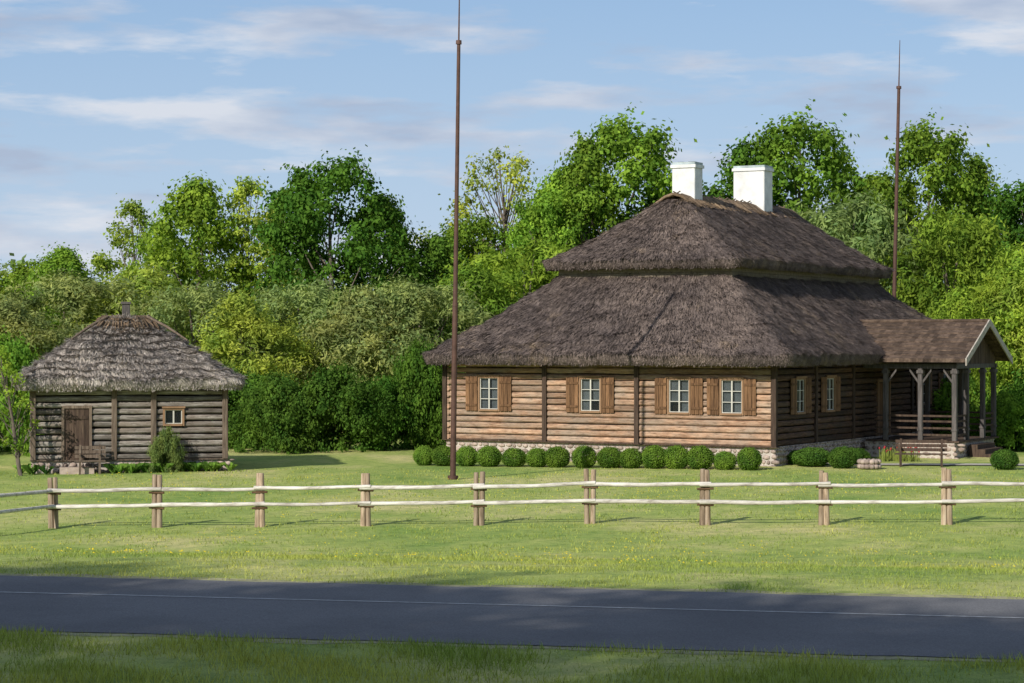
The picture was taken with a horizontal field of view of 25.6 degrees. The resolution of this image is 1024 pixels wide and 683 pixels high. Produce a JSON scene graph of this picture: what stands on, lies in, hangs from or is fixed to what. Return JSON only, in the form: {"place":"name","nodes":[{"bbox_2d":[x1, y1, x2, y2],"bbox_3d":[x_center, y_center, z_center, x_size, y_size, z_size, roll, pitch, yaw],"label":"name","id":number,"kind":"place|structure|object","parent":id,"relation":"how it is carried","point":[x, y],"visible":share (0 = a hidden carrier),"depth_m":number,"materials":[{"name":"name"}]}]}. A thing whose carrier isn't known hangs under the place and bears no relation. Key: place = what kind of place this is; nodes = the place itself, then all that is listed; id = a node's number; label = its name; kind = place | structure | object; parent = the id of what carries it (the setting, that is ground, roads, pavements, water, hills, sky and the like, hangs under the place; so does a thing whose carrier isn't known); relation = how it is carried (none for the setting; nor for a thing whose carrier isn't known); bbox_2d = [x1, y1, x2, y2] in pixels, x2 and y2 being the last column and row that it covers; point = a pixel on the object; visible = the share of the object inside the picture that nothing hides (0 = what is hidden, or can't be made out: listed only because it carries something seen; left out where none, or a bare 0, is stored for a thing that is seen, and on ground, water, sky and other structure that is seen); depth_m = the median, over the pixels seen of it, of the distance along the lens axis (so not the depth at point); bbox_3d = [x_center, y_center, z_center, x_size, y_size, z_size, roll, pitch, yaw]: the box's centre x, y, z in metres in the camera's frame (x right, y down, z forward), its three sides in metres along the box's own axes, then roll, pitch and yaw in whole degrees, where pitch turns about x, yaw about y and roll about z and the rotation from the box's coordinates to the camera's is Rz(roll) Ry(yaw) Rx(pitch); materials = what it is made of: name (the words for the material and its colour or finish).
{"place":"outdoors","nodes":[
{"label":"outdoors","id":0,"kind":"place"},
{"bbox_2d":[0,435,1023,682],"bbox_3d":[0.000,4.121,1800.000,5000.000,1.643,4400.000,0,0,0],"label":"ground","id":1,"kind":"structure","parent":0,"point":[352,461],"depth_m":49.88,"materials":[{"name":"green plant"}]},
{"bbox_2d":[0,342,40,475],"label":"birch tree","id":2,"kind":"object","parent":1,"relation":"on","point":[17,448],"visible":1,"depth_m":72.18,"materials":[{"name":"green plant"}]},
{"bbox_2d":[0,325,60,456],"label":"shrub","id":3,"kind":"object","parent":1,"relation":"on","point":[20,356],"visible":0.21,"depth_m":84.82,"materials":[{"name":"green plant"}]},
{"bbox_2d":[0,249,70,352],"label":"deciduous tree","id":4,"kind":"object","parent":1,"relation":"on","point":[20,269],"visible":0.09,"depth_m":138.83,"materials":[{"name":"green plant"}]},
{"bbox_2d":[0,288,87,436],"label":"willow tree","id":5,"kind":"object","parent":1,"relation":"on","point":[15,318],"visible":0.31,"depth_m":99.33,"materials":[{"name":"green plant"}]},
{"bbox_2d":[9,241,108,359],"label":"deciduous tree","id":6,"kind":"object","parent":1,"relation":"on","point":[68,259],"visible":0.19,"depth_m":127.35,"materials":[{"name":"green plant"}]},
{"bbox_2d":[0,265,158,404],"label":"willow tree","id":7,"kind":"object","parent":1,"relation":"on","point":[69,290],"visible":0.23,"depth_m":103.97,"materials":[{"name":"green plant"}]},
{"bbox_2d":[74,445,105,474],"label":"park bench","id":8,"kind":"object","parent":1,"relation":"on","point":[94,454],"visible":1,"depth_m":73.53,"materials":[{"name":"wood"}]},
{"bbox_2d":[12,461,237,474],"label":"hosta plants","id":9,"kind":"object","parent":1,"relation":"on","point":[190,466],"visible":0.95,"depth_m":73.72,"materials":[{"name":"green plant"}]},
{"bbox_2d":[10,302,248,473],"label":"log barn","id":10,"kind":"structure","parent":1,"relation":"on","point":[125,387],"depth_m":74.28,"materials":[{"name":"wood"}]},
{"bbox_2d":[64,408,88,459],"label":"door","id":11,"kind":"structure","parent":10,"relation":"in","point":[76,420],"depth_m":73.79,"materials":[{"name":"wood"}]},
{"bbox_2d":[162,406,184,425],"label":"window","id":12,"kind":"structure","parent":10,"relation":"in","point":[172,415],"depth_m":74.48,"materials":[{"name":"paint"}]},
{"bbox_2d":[87,193,173,284],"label":"deciduous tree","id":13,"kind":"object","parent":1,"relation":"on","point":[134,209],"visible":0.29,"depth_m":129.73,"materials":[{"name":"green plant"}]},
{"bbox_2d":[52,260,212,344],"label":"willow tree","id":14,"kind":"object","parent":1,"relation":"on","point":[147,273],"visible":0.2,"depth_m":106.11,"materials":[{"name":"green plant"}]},
{"bbox_2d":[118,212,191,343],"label":"deciduous tree","id":15,"kind":"object","parent":1,"relation":"on","point":[152,231],"visible":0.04,"depth_m":123.66,"materials":[{"name":"green plant"}]},
{"bbox_2d":[146,423,187,472],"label":"lilac shrub","id":16,"kind":"object","parent":1,"relation":"on","point":[163,446],"visible":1,"depth_m":73.79,"materials":[{"name":"green plant"}]},
{"bbox_2d":[125,170,265,345],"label":"deciduous tree","id":17,"kind":"object","parent":1,"relation":"on","point":[196,204],"visible":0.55,"depth_m":119.12,"materials":[{"name":"green plant"}]},
{"bbox_2d":[130,277,287,403],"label":"willow tree","id":18,"kind":"object","parent":1,"relation":"on","point":[172,308],"visible":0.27,"depth_m":99.60,"materials":[{"name":"green plant"}]},
{"bbox_2d":[187,169,300,349],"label":"deciduous tree","id":19,"kind":"object","parent":1,"relation":"on","point":[244,191],"visible":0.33,"depth_m":121.14,"materials":[{"name":"green plant"}]},
{"bbox_2d":[186,288,323,404],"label":"willow tree","id":20,"kind":"object","parent":1,"relation":"on","point":[243,312],"visible":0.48,"depth_m":98.01,"materials":[{"name":"green plant"}]},
{"bbox_2d":[227,363,286,448],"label":"shrub","id":21,"kind":"object","parent":1,"relation":"on","point":[231,393],"visible":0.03,"depth_m":91.33,"materials":[{"name":"green plant"}]},
{"bbox_2d":[227,187,334,356],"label":"deciduous tree","id":22,"kind":"object","parent":1,"relation":"on","point":[257,257],"visible":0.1,"depth_m":119.86,"materials":[{"name":"green plant"}]},
{"bbox_2d":[228,358,340,454],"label":"shrub","id":23,"kind":"object","parent":1,"relation":"on","point":[273,387],"visible":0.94,"depth_m":87.12,"materials":[{"name":"green plant"}]},
{"bbox_2d":[212,276,384,383],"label":"willow tree","id":24,"kind":"object","parent":1,"relation":"on","point":[310,304],"visible":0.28,"depth_m":101.46,"materials":[{"name":"green plant"}]},
{"bbox_2d":[259,350,405,452],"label":"shrub","id":25,"kind":"object","parent":1,"relation":"on","point":[334,383],"visible":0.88,"depth_m":87.43,"materials":[{"name":"green plant"}]},
{"bbox_2d":[241,144,426,372],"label":"deciduous tree","id":26,"kind":"object","parent":1,"relation":"on","point":[304,220],"visible":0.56,"depth_m":115.80,"materials":[{"name":"green plant"}]},
{"bbox_2d":[263,284,440,432],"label":"willow tree","id":27,"kind":"object","parent":1,"relation":"on","point":[342,322],"visible":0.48,"depth_m":99.14,"materials":[{"name":"green plant"}]},
{"bbox_2d":[327,363,429,450],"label":"shrub","id":28,"kind":"object","parent":1,"relation":"on","point":[385,391],"visible":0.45,"depth_m":89.23,"materials":[{"name":"green plant"}]},
{"bbox_2d":[325,185,433,375],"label":"deciduous tree","id":29,"kind":"object","parent":1,"relation":"on","point":[389,199],"visible":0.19,"depth_m":119.10,"materials":[{"name":"green plant"}]},
{"bbox_2d":[325,271,494,434],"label":"willow tree","id":30,"kind":"object","parent":1,"relation":"on","point":[401,292],"visible":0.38,"depth_m":99.69,"materials":[{"name":"green plant"}]},
{"bbox_2d":[412,445,432,465],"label":"boxwood shrub","id":31,"kind":"object","parent":1,"relation":"on","point":[422,454],"visible":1,"depth_m":77.97,"materials":[{"name":"green plant"}]},
{"bbox_2d":[382,322,463,449],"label":"shrub","id":32,"kind":"object","parent":1,"relation":"on","point":[420,375],"visible":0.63,"depth_m":89.97,"materials":[{"name":"green plant"}]},
{"bbox_2d":[393,228,474,344],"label":"deciduous tree","id":33,"kind":"object","parent":1,"relation":"on","point":[438,251],"visible":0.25,"depth_m":119.27,"materials":[{"name":"green plant"}]},
{"bbox_2d":[431,445,449,465],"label":"boxwood shrub","id":34,"kind":"object","parent":1,"relation":"on","point":[441,452],"visible":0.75,"depth_m":77.72,"materials":[{"name":"green plant"}]},
{"bbox_2d":[378,262,522,375],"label":"willow tree","id":35,"kind":"object","parent":1,"relation":"on","point":[474,278],"visible":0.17,"depth_m":104.23,"materials":[{"name":"green plant"}]},
{"bbox_2d":[448,0,461,479],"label":"lightning mast","id":36,"kind":"object","parent":1,"relation":"on","point":[452,476],"visible":0.81,"depth_m":69.94,"materials":[{"name":"wood"}]},
{"bbox_2d":[456,445,476,465],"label":"boxwood shrub","id":37,"kind":"object","parent":1,"relation":"on","point":[465,455],"visible":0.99,"depth_m":77.56,"materials":[{"name":"green plant"}]},
{"bbox_2d":[410,145,538,299],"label":"birch tree","id":38,"kind":"object","parent":1,"relation":"on","point":[516,162],"visible":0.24,"depth_m":127.31,"materials":[{"name":"green plant"}]},
{"bbox_2d":[426,206,522,335],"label":"deciduous tree","id":39,"kind":"object","parent":1,"relation":"on","point":[480,227],"visible":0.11,"depth_m":123.27,"materials":[{"name":"green plant"}]},
{"bbox_2d":[475,445,501,466],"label":"boxwood shrub","id":40,"kind":"object","parent":1,"relation":"on","point":[483,458],"visible":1,"depth_m":77.22,"materials":[{"name":"green plant"}]},
{"bbox_2d":[431,231,574,346],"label":"willow tree","id":41,"kind":"object","parent":1,"relation":"on","point":[537,253],"visible":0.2,"depth_m":107.81,"materials":[{"name":"green plant"}]},
{"bbox_2d":[0,472,1015,567],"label":"dandelion flowers","id":42,"kind":"object","parent":1,"relation":"on","point":[473,511],"visible":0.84,"depth_m":45.80,"materials":[{"name":"yellow plant"}]},
{"bbox_2d":[0,468,1023,528],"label":"rail fence","id":43,"kind":"object","parent":1,"relation":"on","point":[946,502],"visible":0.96,"depth_m":52.63,"materials":[{"name":"brown wood"}]},
{"bbox_2d":[0,573,1023,662],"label":"road shoulder","id":44,"kind":"object","parent":1,"relation":"on","point":[584,648],"visible":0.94,"depth_m":25.48},
{"bbox_2d":[501,447,526,466],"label":"boxwood shrub","id":45,"kind":"object","parent":1,"relation":"on","point":[512,457],"visible":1,"depth_m":77.05,"materials":[{"name":"green plant"}]},
{"bbox_2d":[525,447,546,466],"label":"boxwood shrub","id":46,"kind":"object","parent":1,"relation":"on","point":[535,457],"visible":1,"depth_m":76.83,"materials":[{"name":"green plant"}]},
{"bbox_2d":[496,176,582,300],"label":"deciduous tree","id":47,"kind":"object","parent":1,"relation":"on","point":[543,213],"visible":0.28,"depth_m":117.34,"materials":[{"name":"green plant"}]},
{"bbox_2d":[502,164,612,301],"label":"deciduous tree","id":48,"kind":"object","parent":1,"relation":"on","point":[553,185],"visible":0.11,"depth_m":120.14,"materials":[{"name":"green plant"}]},
{"bbox_2d":[544,445,570,467],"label":"boxwood shrub","id":49,"kind":"object","parent":1,"relation":"on","point":[553,456],"visible":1,"depth_m":76.65,"materials":[{"name":"green plant"}]},
{"bbox_2d":[520,129,641,289],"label":"deciduous tree","id":50,"kind":"object","parent":1,"relation":"on","point":[584,169],"visible":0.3,"depth_m":118.76,"materials":[{"name":"green plant"}]},
{"bbox_2d":[570,445,596,467],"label":"boxwood shrub","id":51,"kind":"object","parent":1,"relation":"on","point":[585,456],"visible":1,"depth_m":76.44,"materials":[{"name":"green plant"}]},
{"bbox_2d":[596,446,620,467],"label":"boxwood shrub","id":52,"kind":"object","parent":1,"relation":"on","point":[607,457],"visible":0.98,"depth_m":76.22,"materials":[{"name":"green plant"}]},
{"bbox_2d":[535,101,697,242],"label":"deciduous tree","id":53,"kind":"object","parent":1,"relation":"on","point":[646,152],"visible":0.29,"depth_m":119.31,"materials":[{"name":"green plant"}]},
{"bbox_2d":[619,448,642,468],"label":"boxwood shrub","id":54,"kind":"object","parent":1,"relation":"on","point":[631,458],"visible":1,"depth_m":76.03,"materials":[{"name":"green plant"}]},
{"bbox_2d":[642,445,665,468],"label":"boxwood shrub","id":55,"kind":"object","parent":1,"relation":"on","point":[653,457],"visible":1,"depth_m":75.81,"materials":[{"name":"green plant"}]},
{"bbox_2d":[663,445,688,468],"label":"boxwood shrub","id":56,"kind":"object","parent":1,"relation":"on","point":[672,453],"visible":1,"depth_m":75.72,"materials":[{"name":"green plant"}]},
{"bbox_2d":[448,431,937,465],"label":"foundation mortar","id":57,"kind":"object","parent":1,"relation":"on","point":[505,447],"visible":0.14,"depth_m":80.87,"materials":[{"name":"concrete"}]},
{"bbox_2d":[442,364,913,447],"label":"corner boards","id":58,"kind":"object","parent":57,"relation":"on","point":[774,406],"visible":0.49,"depth_m":80.31,"materials":[{"name":"wood"}]},
{"bbox_2d":[447,362,955,446],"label":"log walls","id":59,"kind":"structure","parent":57,"relation":"on","point":[559,413],"depth_m":80.66,"materials":[{"name":"wood"}]},
{"bbox_2d":[466,375,510,410],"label":"front window","id":60,"kind":"structure","parent":59,"relation":"attached to","point":[494,392],"depth_m":82.50,"materials":[{"name":"paint"}]},
{"bbox_2d":[566,376,613,412],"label":"front window","id":61,"kind":"structure","parent":59,"relation":"attached to","point":[596,394],"depth_m":80.52,"materials":[{"name":"paint"}]},
{"bbox_2d":[655,376,702,414],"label":"front window","id":62,"kind":"structure","parent":59,"relation":"attached to","point":[684,395],"depth_m":78.76,"materials":[{"name":"paint"}]},
{"bbox_2d":[421,272,951,367],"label":"thatch roof","id":63,"kind":"structure","parent":59,"relation":"on","point":[717,319],"depth_m":81.04,"materials":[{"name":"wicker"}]},
{"bbox_2d":[559,267,878,284],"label":"attic band","id":64,"kind":"object","parent":63,"relation":"attached to","point":[666,273],"visible":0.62,"depth_m":83.26,"materials":[{"name":"wood"}]},
{"bbox_2d":[539,198,895,278],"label":"thatch roof","id":65,"kind":"structure","parent":64,"relation":"on","point":[675,233],"depth_m":83.83,"materials":[{"name":"wicker"}]},
{"bbox_2d":[654,191,803,219],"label":"ridge saddle","id":66,"kind":"object","parent":65,"relation":"on","point":[719,202],"visible":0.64,"depth_m":87.78,"materials":[{"name":"wicker"}]},
{"bbox_2d":[670,161,773,211],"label":"chimneys","id":67,"kind":"object","parent":66,"relation":"on","point":[753,184],"visible":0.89,"depth_m":90.80,"materials":[{"name":"paint"}]},
{"bbox_2d":[707,377,755,415],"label":"front window","id":68,"kind":"structure","parent":59,"relation":"attached to","point":[731,395],"depth_m":77.84,"materials":[{"name":"paint"}]},
{"bbox_2d":[788,376,811,414],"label":"side window","id":69,"kind":"structure","parent":59,"relation":"attached to","point":[801,390],"depth_m":79.32,"materials":[{"name":"paint"}]},
{"bbox_2d":[818,375,840,411],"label":"side window","id":70,"kind":"structure","parent":59,"relation":"attached to","point":[831,389],"depth_m":81.84,"materials":[{"name":"paint"}]},
{"bbox_2d":[874,379,890,435],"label":"front door","id":71,"kind":"structure","parent":59,"relation":"attached to","point":[879,395],"depth_m":86.39,"materials":[{"name":"paint"}]},
{"bbox_2d":[446,431,950,466],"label":"foundation stones","id":72,"kind":"object","parent":1,"relation":"on","point":[775,462],"visible":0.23,"depth_m":80.78,"materials":[{"name":"stone"}]},
{"bbox_2d":[686,445,713,468],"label":"boxwood shrub","id":73,"kind":"object","parent":1,"relation":"on","point":[700,457],"visible":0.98,"depth_m":75.50,"materials":[{"name":"green plant"}]},
{"bbox_2d":[713,450,736,469],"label":"boxwood shrub","id":74,"kind":"object","parent":1,"relation":"on","point":[724,460],"visible":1,"depth_m":75.38,"materials":[{"name":"green plant"}]},
{"bbox_2d":[736,447,762,470],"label":"boxwood shrub","id":75,"kind":"object","parent":1,"relation":"on","point":[749,458],"visible":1,"depth_m":75.14,"materials":[{"name":"green plant"}]},
{"bbox_2d":[702,135,815,207],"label":"deciduous tree","id":76,"kind":"object","parent":1,"relation":"on","point":[745,158],"visible":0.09,"depth_m":119.55,"materials":[{"name":"green plant"}]},
{"bbox_2d":[713,99,892,252],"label":"deciduous tree","id":77,"kind":"object","parent":1,"relation":"on","point":[774,145],"visible":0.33,"depth_m":118.85,"materials":[{"name":"green plant"}]},
{"bbox_2d":[791,447,829,466],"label":"boxwood shrub","id":78,"kind":"object","parent":1,"relation":"on","point":[810,457],"visible":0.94,"depth_m":76.80,"materials":[{"name":"green plant"}]},
{"bbox_2d":[801,148,863,235],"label":"deciduous tree","id":79,"kind":"object","parent":1,"relation":"on","point":[847,167],"visible":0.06,"depth_m":123.38,"materials":[{"name":"green plant"}]},
{"bbox_2d":[827,446,856,468],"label":"boxwood shrub","id":80,"kind":"object","parent":1,"relation":"on","point":[842,457],"visible":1,"depth_m":76.03,"materials":[{"name":"green plant"}]},
{"bbox_2d":[783,187,930,311],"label":"willow tree","id":81,"kind":"object","parent":1,"relation":"on","point":[834,224],"visible":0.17,"depth_m":106.78,"materials":[{"name":"green plant"}]},
{"bbox_2d":[892,42,900,298],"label":"lightning mast","id":82,"kind":"object","parent":1,"relation":"on","point":[894,283],"visible":0.44,"depth_m":99.94,"materials":[{"name":"metal"}]},
{"bbox_2d":[877,446,919,461],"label":"tulip bed","id":83,"kind":"object","parent":1,"relation":"on","point":[906,458],"visible":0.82,"depth_m":80.80,"materials":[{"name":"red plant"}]},
{"bbox_2d":[895,438,946,466],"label":"park bench","id":84,"kind":"object","parent":1,"relation":"on","point":[900,449],"visible":1,"depth_m":77.19,"materials":[{"name":"wood"}]},
{"bbox_2d":[864,439,995,458],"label":"porch base","id":85,"kind":"object","parent":1,"relation":"on","point":[958,450],"visible":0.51,"depth_m":83.72,"materials":[{"name":"stone"}]},
{"bbox_2d":[863,363,997,440],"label":"porch posts","id":86,"kind":"object","parent":85,"relation":"on","point":[959,380],"visible":0.97,"depth_m":83.87,"materials":[{"name":"wood"}]},
{"bbox_2d":[859,319,1008,361],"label":"porch roof","id":87,"kind":"structure","parent":86,"relation":"on","point":[925,340],"depth_m":84.42,"materials":[{"name":"wood"}]},
{"bbox_2d":[965,319,1012,365],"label":"porch bargeboards","id":88,"kind":"object","parent":87,"relation":"attached to","point":[989,323],"visible":1,"depth_m":84.30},
{"bbox_2d":[848,107,1014,287],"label":"deciduous tree","id":89,"kind":"object","parent":1,"relation":"on","point":[924,147],"visible":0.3,"depth_m":118.64,"materials":[{"name":"green plant"}]},
{"bbox_2d":[864,338,1002,456],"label":"porch boards","id":90,"kind":"object","parent":1,"relation":"on","point":[983,354],"visible":0.78,"depth_m":84.36,"materials":[{"name":"wood"}]},
{"bbox_2d":[878,200,1023,383],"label":"willow tree","id":91,"kind":"object","parent":1,"relation":"on","point":[969,239],"visible":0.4,"depth_m":105.55,"materials":[{"name":"green plant"}]},
{"bbox_2d":[930,373,998,435],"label":"shrub","id":92,"kind":"object","parent":1,"relation":"on","point":[943,402],"visible":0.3,"depth_m":91.80,"materials":[{"name":"green plant"}]},
{"bbox_2d":[915,284,1023,434],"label":"willow tree","id":93,"kind":"object","parent":1,"relation":"on","point":[955,304],"visible":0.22,"depth_m":101.26,"materials":[{"name":"green plant"}]},
{"bbox_2d":[918,152,1023,285],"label":"deciduous tree","id":94,"kind":"object","parent":1,"relation":"on","point":[980,164],"visible":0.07,"depth_m":121.40,"materials":[{"name":"green plant"}]},
{"bbox_2d":[936,240,1023,433],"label":"willow tree","id":95,"kind":"object","parent":1,"relation":"on","point":[1011,264],"visible":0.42,"depth_m":102.25,"materials":[{"name":"green plant"}]},
{"bbox_2d":[949,171,1023,351],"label":"deciduous tree","id":96,"kind":"object","parent":1,"relation":"on","point":[1009,213],"visible":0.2,"depth_m":117.63,"materials":[{"name":"green plant"}]},
{"bbox_2d":[963,382,1023,450],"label":"shrub","id":97,"kind":"object","parent":1,"relation":"on","point":[1005,432],"visible":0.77,"depth_m":87.60,"materials":[{"name":"green plant"}]},
{"bbox_2d":[970,364,1023,450],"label":"shrub","id":98,"kind":"object","parent":1,"relation":"on","point":[1018,384],"visible":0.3,"depth_m":89.29,"materials":[{"name":"green plant"}]},
{"bbox_2d":[978,269,1023,384],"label":"willow tree","id":99,"kind":"object","parent":1,"relation":"on","point":[1021,337],"visible":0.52,"depth_m":100.89,"materials":[{"name":"green plant"}]},
{"bbox_2d":[989,449,1019,469],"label":"boxwood shrub","id":100,"kind":"object","parent":1,"relation":"on","point":[999,460],"visible":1,"depth_m":75.33,"materials":[{"name":"green plant"}]},
{"bbox_2d":[0,575,1023,658],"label":"road","id":101,"kind":"structure","parent":0,"point":[875,633],"depth_m":27.00,"materials":[{"name":"asphalt"}]},
{"bbox_2d":[11,592,1023,617],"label":"road marking","id":102,"kind":"object","parent":101,"relation":"on","point":[524,605],"visible":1,"depth_m":27.98,"materials":[{"name":"paint"}]},
{"bbox_2d":[0,0,1023,290],"label":"sky","id":103,"kind":"structure","parent":0,"point":[100,99],"materials":[{"name":"blue"}]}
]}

